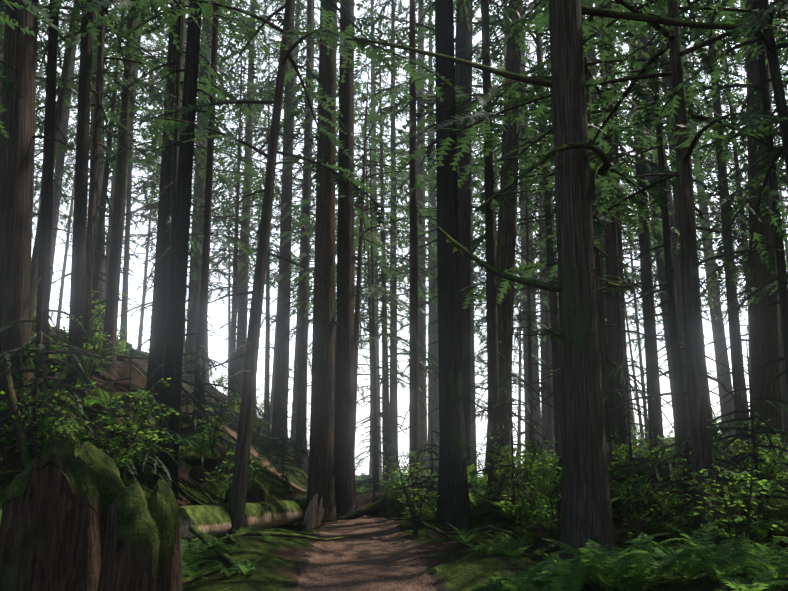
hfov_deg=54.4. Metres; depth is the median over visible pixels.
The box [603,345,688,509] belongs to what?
sapling
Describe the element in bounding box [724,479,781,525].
shrub
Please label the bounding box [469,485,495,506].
fern
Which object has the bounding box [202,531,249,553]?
fern
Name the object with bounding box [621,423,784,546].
sapling
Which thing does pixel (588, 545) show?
fern
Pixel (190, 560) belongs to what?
fern
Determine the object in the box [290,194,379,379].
tree
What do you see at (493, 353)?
tree
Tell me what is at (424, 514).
fern
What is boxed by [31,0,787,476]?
sky
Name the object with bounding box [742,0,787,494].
tree
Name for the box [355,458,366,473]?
shrub
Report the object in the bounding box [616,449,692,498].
shrub
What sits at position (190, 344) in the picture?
tree
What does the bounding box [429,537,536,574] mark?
root
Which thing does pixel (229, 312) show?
tree
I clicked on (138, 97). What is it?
tree
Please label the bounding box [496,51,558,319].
tree
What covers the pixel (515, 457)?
shrub
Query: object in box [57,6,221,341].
tree
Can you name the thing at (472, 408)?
tree
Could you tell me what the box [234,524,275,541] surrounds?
fern
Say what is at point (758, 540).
fern
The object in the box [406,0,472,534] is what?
tree
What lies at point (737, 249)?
tree
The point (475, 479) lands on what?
fern
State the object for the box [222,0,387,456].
tree
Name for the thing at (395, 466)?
shrub
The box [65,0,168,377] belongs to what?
tree
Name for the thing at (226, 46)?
tree
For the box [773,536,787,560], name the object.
fern
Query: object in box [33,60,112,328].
tree
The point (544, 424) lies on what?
tree
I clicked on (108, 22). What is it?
tree
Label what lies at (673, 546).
moss mound
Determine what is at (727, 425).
shrub
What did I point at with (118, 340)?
shrub
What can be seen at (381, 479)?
fern
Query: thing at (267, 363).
tree
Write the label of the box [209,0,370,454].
tree
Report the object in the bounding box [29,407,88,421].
moss mound
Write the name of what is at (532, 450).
shrub
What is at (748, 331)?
tree
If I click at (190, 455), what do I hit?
moss mound
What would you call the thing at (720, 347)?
tree
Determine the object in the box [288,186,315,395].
tree
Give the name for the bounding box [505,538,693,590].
fern
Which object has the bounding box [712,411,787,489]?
shrub
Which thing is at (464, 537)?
fern
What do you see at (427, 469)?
shrub
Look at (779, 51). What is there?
tree
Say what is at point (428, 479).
sapling
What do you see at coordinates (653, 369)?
tree
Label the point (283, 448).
sapling
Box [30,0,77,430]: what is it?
tree
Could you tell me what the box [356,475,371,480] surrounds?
moss mound
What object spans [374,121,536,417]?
tree
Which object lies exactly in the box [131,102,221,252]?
tree
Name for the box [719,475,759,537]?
shrub
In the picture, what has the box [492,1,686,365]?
tree
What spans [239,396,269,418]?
shrub
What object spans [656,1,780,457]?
tree
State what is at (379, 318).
tree
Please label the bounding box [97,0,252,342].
tree
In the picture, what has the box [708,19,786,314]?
tree
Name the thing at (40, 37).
tree
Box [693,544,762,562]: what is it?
moss mound
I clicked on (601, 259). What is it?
tree
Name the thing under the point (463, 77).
tree
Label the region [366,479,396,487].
fern
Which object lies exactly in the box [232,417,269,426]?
moss mound
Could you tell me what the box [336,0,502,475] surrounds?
tree
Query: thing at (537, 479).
shrub
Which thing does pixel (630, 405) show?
tree
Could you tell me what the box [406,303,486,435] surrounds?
tree
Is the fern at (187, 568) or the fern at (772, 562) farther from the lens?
the fern at (187, 568)
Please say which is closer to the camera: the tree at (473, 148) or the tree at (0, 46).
the tree at (0, 46)
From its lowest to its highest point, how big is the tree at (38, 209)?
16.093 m
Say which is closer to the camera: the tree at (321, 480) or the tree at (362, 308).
the tree at (321, 480)
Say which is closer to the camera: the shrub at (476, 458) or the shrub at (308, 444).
the shrub at (476, 458)
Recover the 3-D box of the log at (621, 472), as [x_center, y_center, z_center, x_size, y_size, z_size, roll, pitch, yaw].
[3.633,2.891,12.686,1.951,0.428,0.384,2,-10,-10]
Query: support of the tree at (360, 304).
on the terrain
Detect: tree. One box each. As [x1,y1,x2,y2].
[0,0,80,444]
[0,0,107,212]
[0,0,123,239]
[0,0,166,339]
[0,0,200,326]
[0,0,223,388]
[0,29,3,59]
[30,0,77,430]
[32,0,87,311]
[32,3,109,225]
[32,35,73,226]
[32,115,87,295]
[32,117,43,228]
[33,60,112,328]
[35,0,183,312]
[36,0,142,304]
[36,0,196,333]
[36,0,221,339]
[38,2,186,334]
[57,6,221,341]
[58,91,156,279]
[65,0,93,410]
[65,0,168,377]
[71,0,279,369]
[76,0,458,534]
[87,115,192,349]
[91,0,284,385]
[93,0,261,317]
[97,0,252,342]
[107,0,273,388]
[124,0,259,499]
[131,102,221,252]
[134,1,280,338]
[140,0,198,411]
[140,32,254,382]
[141,1,217,251]
[185,35,314,417]
[186,166,277,384]
[186,181,227,342]
[187,129,299,395]
[188,0,261,434]
[200,0,311,405]
[203,33,335,432]
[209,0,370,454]
[213,0,357,424]
[215,156,298,416]
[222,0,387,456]
[245,0,364,472]
[255,68,436,434]
[265,116,378,409]
[267,81,408,436]
[283,23,484,482]
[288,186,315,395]
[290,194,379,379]
[295,187,426,430]
[306,0,356,521]
[308,221,377,408]
[310,144,428,487]
[310,198,381,395]
[334,0,373,517]
[334,120,432,490]
[335,0,432,476]
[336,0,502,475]
[336,0,599,479]
[336,133,431,473]
[354,0,435,482]
[354,89,540,417]
[355,0,520,475]
[366,0,457,489]
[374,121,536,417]
[390,0,747,497]
[393,0,560,476]
[397,0,787,544]
[397,119,543,476]
[398,0,704,465]
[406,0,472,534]
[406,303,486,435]
[407,262,540,457]
[430,62,545,414]
[438,219,535,456]
[451,0,755,383]
[454,0,531,494]
[470,40,661,406]
[470,209,550,415]
[471,0,549,455]
[471,92,606,486]
[472,4,631,472]
[476,240,557,467]
[490,0,552,466]
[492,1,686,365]
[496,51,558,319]
[514,116,557,467]
[514,169,626,421]
[515,68,681,391]
[516,170,554,356]
[517,0,708,492]
[517,253,660,332]
[537,208,637,295]
[544,0,640,586]
[547,0,768,498]
[552,141,659,325]
[587,0,700,459]
[587,0,748,451]
[598,2,632,459]
[599,14,746,417]
[607,0,787,412]
[619,0,690,464]
[619,4,734,391]
[619,114,659,443]
[622,199,662,440]
[623,236,660,446]
[623,247,646,420]
[627,184,742,376]
[629,0,787,298]
[629,2,787,435]
[637,19,787,345]
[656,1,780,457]
[685,1,787,441]
[692,90,787,426]
[702,56,787,339]
[703,0,787,220]
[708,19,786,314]
[714,210,786,316]
[716,171,787,367]
[719,0,787,102]
[720,174,750,421]
[741,66,787,269]
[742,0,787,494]
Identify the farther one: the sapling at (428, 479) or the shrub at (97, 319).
the shrub at (97, 319)
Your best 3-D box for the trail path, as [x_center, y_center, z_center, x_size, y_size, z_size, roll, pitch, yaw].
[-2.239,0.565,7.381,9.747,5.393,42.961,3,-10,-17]
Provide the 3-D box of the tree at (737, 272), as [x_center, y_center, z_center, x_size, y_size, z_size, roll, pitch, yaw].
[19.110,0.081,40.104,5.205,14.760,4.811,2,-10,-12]
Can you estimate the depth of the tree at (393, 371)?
24.27 m
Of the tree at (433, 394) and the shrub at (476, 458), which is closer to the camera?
the shrub at (476, 458)
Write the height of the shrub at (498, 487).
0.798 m
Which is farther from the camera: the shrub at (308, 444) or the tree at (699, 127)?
the tree at (699, 127)
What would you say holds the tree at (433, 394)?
on the terrain
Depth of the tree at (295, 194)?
36.71 m
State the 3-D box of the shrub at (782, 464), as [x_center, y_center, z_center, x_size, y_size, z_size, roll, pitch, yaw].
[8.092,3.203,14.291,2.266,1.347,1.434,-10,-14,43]
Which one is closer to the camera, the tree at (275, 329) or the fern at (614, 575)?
the fern at (614, 575)
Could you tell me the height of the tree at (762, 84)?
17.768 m
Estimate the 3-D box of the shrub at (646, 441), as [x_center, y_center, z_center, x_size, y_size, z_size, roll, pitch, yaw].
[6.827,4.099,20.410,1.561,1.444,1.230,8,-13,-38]
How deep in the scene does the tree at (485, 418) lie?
41.14 m
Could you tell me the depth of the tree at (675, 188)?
24.09 m
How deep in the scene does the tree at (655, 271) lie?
28.82 m
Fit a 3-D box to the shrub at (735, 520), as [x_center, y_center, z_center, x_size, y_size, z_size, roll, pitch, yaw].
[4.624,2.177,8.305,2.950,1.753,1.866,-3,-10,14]
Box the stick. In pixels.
[189,525,239,570]
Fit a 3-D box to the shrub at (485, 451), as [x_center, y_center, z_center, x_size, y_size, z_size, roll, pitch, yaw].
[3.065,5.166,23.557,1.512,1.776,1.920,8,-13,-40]
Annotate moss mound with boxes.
[28,353,66,365]
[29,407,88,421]
[31,332,55,341]
[32,312,51,331]
[108,392,153,404]
[124,433,156,446]
[179,445,220,459]
[181,537,206,552]
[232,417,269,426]
[280,524,295,529]
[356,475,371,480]
[654,542,714,550]
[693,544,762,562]
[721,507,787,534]
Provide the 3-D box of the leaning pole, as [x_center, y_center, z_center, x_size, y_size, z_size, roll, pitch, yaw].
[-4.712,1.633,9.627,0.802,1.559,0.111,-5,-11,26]
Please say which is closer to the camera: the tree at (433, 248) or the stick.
the stick
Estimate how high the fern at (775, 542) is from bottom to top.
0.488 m
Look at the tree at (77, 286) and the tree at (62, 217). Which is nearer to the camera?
the tree at (77, 286)
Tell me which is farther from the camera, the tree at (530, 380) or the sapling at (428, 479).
the tree at (530, 380)
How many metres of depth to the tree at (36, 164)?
21.75 m
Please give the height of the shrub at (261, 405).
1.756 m
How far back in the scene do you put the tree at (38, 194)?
40.99 m
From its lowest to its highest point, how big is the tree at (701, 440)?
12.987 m
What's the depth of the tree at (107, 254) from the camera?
34.48 m
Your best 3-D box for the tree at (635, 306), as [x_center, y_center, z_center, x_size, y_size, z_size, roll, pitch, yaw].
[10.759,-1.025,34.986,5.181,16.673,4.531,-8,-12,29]
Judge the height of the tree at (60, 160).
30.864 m
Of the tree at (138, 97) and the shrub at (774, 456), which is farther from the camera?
the tree at (138, 97)
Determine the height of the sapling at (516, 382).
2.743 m
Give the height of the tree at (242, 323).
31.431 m
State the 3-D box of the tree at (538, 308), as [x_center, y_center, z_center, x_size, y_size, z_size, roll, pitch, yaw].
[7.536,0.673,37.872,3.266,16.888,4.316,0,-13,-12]
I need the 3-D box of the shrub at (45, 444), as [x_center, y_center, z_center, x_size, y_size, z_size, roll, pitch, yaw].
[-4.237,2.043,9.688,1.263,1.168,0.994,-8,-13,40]
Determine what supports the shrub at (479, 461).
on the terrain
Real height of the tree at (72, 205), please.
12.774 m
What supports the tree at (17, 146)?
on the terrain
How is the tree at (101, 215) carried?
on the terrain
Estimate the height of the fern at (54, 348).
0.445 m
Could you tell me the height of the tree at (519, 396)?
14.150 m
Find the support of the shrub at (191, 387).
on the terrain
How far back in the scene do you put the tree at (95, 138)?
16.74 m
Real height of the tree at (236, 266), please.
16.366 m
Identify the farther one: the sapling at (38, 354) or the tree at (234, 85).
the tree at (234, 85)
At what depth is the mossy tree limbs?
8.25 m
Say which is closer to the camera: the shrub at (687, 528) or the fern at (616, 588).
the fern at (616, 588)
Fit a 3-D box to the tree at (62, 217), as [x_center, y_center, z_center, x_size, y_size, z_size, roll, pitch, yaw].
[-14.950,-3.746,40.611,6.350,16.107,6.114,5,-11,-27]
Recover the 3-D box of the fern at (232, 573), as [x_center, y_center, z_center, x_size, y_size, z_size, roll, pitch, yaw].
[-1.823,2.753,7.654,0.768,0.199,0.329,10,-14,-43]
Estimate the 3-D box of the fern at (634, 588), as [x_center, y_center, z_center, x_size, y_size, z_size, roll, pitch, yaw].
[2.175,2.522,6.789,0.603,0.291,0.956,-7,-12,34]
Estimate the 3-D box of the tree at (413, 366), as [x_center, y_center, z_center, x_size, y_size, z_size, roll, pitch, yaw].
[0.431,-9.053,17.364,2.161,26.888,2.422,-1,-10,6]
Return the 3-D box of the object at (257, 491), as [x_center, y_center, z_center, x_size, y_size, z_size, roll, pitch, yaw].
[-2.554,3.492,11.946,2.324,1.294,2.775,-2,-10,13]
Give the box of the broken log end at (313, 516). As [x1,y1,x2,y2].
[301,494,324,529]
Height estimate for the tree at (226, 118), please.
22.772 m
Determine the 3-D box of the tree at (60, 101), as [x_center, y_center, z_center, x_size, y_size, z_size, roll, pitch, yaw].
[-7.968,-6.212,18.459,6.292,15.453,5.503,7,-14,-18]
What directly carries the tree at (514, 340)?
on the terrain
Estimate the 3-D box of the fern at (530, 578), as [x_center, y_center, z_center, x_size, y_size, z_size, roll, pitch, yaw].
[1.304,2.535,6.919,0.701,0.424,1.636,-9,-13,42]
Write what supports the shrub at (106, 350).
on the terrain
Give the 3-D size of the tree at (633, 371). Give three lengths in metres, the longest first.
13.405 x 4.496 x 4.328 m
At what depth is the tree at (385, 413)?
27.43 m
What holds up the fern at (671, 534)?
on the terrain
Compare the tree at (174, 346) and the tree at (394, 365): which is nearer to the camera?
the tree at (174, 346)
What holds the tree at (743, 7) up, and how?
on the terrain
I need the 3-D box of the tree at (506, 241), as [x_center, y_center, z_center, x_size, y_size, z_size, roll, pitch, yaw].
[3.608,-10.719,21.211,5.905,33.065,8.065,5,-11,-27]
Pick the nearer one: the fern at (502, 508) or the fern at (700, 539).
the fern at (700, 539)
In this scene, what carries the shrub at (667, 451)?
on the terrain
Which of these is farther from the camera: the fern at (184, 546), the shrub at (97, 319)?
the shrub at (97, 319)
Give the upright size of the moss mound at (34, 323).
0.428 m
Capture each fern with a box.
[28,337,67,350]
[84,388,124,410]
[90,340,129,352]
[143,429,227,458]
[181,535,211,561]
[181,540,219,569]
[182,560,229,586]
[182,560,243,576]
[182,572,209,587]
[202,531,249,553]
[214,375,225,384]
[230,555,264,574]
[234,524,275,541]
[235,407,272,418]
[356,486,373,494]
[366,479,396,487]
[379,476,395,487]
[391,471,487,486]
[413,503,436,518]
[428,464,480,479]
[447,523,483,542]
[468,540,507,555]
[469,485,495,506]
[471,550,576,590]
[473,575,618,590]
[478,537,526,549]
[479,489,561,522]
[492,496,541,523]
[494,532,534,555]
[504,555,657,587]
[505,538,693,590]
[510,564,649,590]
[518,565,541,589]
[539,539,658,590]
[542,522,768,590]
[569,563,658,590]
[603,564,675,590]
[609,484,625,503]
[618,532,749,574]
[622,523,729,581]
[636,485,784,511]
[639,537,787,573]
[656,515,694,537]
[688,521,775,548]
[715,539,787,586]
[716,560,787,590]
[725,536,782,553]
[763,499,787,510]
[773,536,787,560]
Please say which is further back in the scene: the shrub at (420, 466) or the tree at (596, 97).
the tree at (596, 97)
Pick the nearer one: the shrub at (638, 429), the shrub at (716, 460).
the shrub at (716, 460)
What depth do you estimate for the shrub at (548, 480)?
12.74 m
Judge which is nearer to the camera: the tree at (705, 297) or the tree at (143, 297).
the tree at (705, 297)
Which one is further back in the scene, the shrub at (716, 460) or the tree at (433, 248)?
the tree at (433, 248)
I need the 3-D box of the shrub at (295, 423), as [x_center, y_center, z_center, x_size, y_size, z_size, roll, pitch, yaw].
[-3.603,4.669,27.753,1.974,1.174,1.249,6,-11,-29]
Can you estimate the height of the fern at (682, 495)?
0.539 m
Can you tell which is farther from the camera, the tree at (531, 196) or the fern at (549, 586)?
the tree at (531, 196)
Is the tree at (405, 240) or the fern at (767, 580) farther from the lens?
the tree at (405, 240)
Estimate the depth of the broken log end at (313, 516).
12.65 m
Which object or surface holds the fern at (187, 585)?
on the terrain
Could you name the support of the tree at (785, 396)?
on the terrain
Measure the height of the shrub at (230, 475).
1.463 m
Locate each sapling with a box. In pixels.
[0,252,133,464]
[80,357,203,504]
[130,306,260,466]
[255,413,308,485]
[355,418,400,504]
[385,414,485,521]
[467,365,554,515]
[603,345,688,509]
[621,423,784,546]
[676,336,787,541]
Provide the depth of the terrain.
10.70 m
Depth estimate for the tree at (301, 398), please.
25.98 m
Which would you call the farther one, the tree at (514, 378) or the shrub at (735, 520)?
the tree at (514, 378)
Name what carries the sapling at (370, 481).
on the terrain
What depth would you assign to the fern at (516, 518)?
11.68 m
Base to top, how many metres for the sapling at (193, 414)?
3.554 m
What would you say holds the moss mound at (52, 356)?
on the terrain
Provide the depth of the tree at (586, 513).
7.88 m
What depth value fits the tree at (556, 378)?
21.66 m
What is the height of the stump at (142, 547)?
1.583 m
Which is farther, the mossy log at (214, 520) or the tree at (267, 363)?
the tree at (267, 363)
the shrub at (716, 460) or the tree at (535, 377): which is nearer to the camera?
the shrub at (716, 460)
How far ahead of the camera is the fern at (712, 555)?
7.02 m
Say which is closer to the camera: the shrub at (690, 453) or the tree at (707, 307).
the shrub at (690, 453)
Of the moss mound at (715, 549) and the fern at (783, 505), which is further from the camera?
the fern at (783, 505)
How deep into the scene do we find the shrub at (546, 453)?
25.71 m
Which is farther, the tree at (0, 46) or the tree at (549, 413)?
the tree at (549, 413)
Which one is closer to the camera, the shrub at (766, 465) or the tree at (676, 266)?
the shrub at (766, 465)
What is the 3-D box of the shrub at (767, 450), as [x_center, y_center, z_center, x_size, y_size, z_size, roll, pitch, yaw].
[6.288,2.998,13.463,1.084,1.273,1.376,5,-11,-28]
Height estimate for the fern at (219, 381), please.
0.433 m
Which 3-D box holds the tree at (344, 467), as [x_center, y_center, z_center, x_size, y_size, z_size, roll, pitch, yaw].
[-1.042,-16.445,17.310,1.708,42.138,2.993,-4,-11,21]
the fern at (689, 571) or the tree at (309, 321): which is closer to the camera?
the fern at (689, 571)
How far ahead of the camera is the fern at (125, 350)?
20.66 m
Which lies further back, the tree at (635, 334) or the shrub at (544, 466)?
the tree at (635, 334)
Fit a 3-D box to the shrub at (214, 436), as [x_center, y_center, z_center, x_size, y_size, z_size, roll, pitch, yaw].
[-3.795,2.244,13.567,2.962,1.045,0.873,-7,-12,33]
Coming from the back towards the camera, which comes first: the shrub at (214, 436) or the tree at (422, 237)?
the tree at (422, 237)
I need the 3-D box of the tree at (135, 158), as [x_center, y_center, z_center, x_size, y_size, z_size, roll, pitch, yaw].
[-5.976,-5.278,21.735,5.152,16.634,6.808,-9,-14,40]
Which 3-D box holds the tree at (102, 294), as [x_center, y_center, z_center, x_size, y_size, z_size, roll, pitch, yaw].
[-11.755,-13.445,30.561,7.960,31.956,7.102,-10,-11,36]
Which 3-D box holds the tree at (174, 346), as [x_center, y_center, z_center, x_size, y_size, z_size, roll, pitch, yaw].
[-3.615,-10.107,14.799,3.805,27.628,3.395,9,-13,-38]
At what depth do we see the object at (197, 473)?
14.63 m
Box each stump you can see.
[0,436,125,590]
[97,479,182,590]
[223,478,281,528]
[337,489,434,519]
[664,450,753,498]
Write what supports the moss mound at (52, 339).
on the terrain
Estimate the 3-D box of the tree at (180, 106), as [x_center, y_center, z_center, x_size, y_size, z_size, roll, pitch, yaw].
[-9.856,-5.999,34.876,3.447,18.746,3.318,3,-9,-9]
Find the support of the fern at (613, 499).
on the terrain
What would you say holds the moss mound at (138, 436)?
on the terrain
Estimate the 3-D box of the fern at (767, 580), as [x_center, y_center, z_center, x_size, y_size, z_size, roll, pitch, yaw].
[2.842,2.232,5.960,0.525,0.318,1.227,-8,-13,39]
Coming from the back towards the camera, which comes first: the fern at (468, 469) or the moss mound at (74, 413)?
the fern at (468, 469)
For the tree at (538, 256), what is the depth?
28.92 m
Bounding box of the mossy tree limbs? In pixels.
[331,5,787,344]
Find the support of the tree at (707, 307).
on the terrain
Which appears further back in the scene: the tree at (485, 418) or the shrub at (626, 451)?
the tree at (485, 418)
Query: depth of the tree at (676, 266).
25.36 m
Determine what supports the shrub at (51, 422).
on the terrain
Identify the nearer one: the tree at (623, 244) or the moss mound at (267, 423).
the moss mound at (267, 423)
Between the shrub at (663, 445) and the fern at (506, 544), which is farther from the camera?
the shrub at (663, 445)
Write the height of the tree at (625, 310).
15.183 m
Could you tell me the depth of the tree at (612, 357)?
19.63 m
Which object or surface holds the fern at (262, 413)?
on the terrain
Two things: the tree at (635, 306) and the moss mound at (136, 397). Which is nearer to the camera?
the moss mound at (136, 397)
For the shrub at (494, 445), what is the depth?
12.19 m
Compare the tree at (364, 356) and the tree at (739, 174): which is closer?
the tree at (739, 174)
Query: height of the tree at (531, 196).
14.178 m
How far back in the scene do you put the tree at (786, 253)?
33.73 m
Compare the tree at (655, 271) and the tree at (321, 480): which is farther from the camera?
the tree at (655, 271)
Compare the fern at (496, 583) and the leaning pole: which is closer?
the fern at (496, 583)
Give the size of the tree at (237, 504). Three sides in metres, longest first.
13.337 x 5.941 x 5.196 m
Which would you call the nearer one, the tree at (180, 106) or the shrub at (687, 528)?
the shrub at (687, 528)
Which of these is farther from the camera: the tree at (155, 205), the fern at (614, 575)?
the tree at (155, 205)
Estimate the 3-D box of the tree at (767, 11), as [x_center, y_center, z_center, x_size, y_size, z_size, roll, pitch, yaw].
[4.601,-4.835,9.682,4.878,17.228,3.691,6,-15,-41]
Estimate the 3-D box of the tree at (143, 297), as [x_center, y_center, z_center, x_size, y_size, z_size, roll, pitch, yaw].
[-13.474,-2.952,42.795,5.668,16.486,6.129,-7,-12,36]
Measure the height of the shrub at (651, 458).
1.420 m
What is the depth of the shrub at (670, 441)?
26.62 m
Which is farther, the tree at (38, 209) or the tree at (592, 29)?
the tree at (38, 209)
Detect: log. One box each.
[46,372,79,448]
[179,499,306,537]
[541,476,666,515]
[557,457,670,483]
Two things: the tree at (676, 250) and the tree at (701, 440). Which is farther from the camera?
the tree at (676, 250)
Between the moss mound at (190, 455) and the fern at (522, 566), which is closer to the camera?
the fern at (522, 566)
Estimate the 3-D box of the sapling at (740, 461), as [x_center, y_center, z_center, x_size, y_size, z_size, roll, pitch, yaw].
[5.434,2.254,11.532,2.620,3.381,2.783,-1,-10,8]
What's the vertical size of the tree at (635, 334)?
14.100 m
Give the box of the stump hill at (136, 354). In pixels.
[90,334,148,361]
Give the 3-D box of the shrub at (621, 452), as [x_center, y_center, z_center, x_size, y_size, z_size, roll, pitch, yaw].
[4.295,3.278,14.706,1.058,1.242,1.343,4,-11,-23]
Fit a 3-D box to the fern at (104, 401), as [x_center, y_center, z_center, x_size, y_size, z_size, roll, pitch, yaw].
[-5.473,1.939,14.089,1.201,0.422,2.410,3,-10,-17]
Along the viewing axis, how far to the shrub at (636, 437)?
26.04 m
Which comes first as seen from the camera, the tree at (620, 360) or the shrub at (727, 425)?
the tree at (620, 360)
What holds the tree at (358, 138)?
on the terrain
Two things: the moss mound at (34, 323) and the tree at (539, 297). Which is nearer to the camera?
the moss mound at (34, 323)
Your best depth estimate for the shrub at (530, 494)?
10.55 m
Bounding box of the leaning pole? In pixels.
[0,364,31,469]
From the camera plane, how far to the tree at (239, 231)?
35.62 m
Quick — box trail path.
[208,416,436,590]
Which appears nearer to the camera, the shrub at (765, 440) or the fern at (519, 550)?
the fern at (519, 550)
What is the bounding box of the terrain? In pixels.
[0,326,787,590]
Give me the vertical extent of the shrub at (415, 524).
1.166 m
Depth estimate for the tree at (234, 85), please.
38.59 m
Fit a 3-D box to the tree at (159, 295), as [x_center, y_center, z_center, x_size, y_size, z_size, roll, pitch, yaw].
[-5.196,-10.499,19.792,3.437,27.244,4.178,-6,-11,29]
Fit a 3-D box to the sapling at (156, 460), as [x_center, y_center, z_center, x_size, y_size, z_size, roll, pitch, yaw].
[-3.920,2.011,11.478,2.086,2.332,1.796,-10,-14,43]
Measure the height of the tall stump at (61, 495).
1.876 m
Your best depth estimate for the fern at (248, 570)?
7.82 m
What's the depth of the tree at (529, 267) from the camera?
15.24 m
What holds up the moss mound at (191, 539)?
on the terrain
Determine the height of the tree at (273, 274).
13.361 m
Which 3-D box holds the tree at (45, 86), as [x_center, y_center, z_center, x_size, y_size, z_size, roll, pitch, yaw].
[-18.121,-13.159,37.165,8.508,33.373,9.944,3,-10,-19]
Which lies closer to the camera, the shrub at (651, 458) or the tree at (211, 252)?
the shrub at (651, 458)
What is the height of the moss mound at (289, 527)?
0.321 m
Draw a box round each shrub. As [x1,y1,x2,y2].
[0,356,115,460]
[25,411,111,453]
[49,313,126,403]
[50,378,182,487]
[59,284,127,337]
[92,317,128,352]
[118,395,240,452]
[182,373,212,397]
[201,448,275,501]
[206,365,228,392]
[226,387,272,428]
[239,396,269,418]
[252,413,266,434]
[271,408,309,433]
[294,431,309,453]
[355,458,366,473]
[381,460,561,550]
[384,453,406,480]
[389,446,521,492]
[402,457,438,484]
[467,439,519,479]
[468,465,561,512]
[471,447,483,470]
[473,443,521,471]
[484,435,679,544]
[486,431,558,505]
[487,438,554,484]
[513,435,553,480]
[514,453,612,535]
[522,443,555,469]
[524,444,559,493]
[525,451,561,486]
[611,430,644,494]
[612,439,637,483]
[613,431,724,496]
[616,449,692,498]
[618,443,692,493]
[623,434,722,495]
[630,419,644,443]
[630,425,648,455]
[631,424,675,454]
[632,448,787,499]
[663,438,743,479]
[664,426,673,453]
[664,478,738,542]
[670,439,745,501]
[681,418,787,553]
[686,413,750,443]
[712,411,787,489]
[719,431,787,499]
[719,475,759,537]
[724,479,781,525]
[729,451,787,502]
[760,434,787,482]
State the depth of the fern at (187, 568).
7.60 m
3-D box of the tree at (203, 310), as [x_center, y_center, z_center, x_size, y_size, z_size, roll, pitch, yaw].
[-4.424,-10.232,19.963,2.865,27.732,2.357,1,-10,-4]
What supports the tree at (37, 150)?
on the terrain
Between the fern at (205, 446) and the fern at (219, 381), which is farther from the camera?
the fern at (219, 381)
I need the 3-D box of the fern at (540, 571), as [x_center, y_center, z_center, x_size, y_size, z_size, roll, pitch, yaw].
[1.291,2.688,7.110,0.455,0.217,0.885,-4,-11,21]
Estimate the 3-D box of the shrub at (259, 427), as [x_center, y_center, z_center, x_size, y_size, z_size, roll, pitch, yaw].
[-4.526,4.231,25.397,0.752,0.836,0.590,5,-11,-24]
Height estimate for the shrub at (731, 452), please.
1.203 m
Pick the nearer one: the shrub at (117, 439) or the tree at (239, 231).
the shrub at (117, 439)
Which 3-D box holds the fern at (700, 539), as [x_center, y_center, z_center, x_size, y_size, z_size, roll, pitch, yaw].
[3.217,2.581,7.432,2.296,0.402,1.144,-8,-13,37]
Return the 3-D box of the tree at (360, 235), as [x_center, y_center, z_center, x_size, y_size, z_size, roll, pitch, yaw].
[-1.021,-0.551,24.050,6.003,14.183,5.524,-1,-10,6]
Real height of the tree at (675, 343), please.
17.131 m
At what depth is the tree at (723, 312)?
36.07 m
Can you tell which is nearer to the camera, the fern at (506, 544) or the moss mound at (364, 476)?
the fern at (506, 544)
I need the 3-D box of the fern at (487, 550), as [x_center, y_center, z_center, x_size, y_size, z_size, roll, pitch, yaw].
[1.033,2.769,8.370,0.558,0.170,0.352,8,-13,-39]
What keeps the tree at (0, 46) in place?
on the terrain
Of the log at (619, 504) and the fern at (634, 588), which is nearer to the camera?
the fern at (634, 588)
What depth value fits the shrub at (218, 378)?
31.24 m
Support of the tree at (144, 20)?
on the terrain
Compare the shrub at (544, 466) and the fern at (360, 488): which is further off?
the fern at (360, 488)
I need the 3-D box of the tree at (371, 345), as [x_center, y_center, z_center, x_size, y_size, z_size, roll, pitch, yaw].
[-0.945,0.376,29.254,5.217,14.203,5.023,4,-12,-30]
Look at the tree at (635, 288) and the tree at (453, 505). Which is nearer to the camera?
the tree at (453, 505)

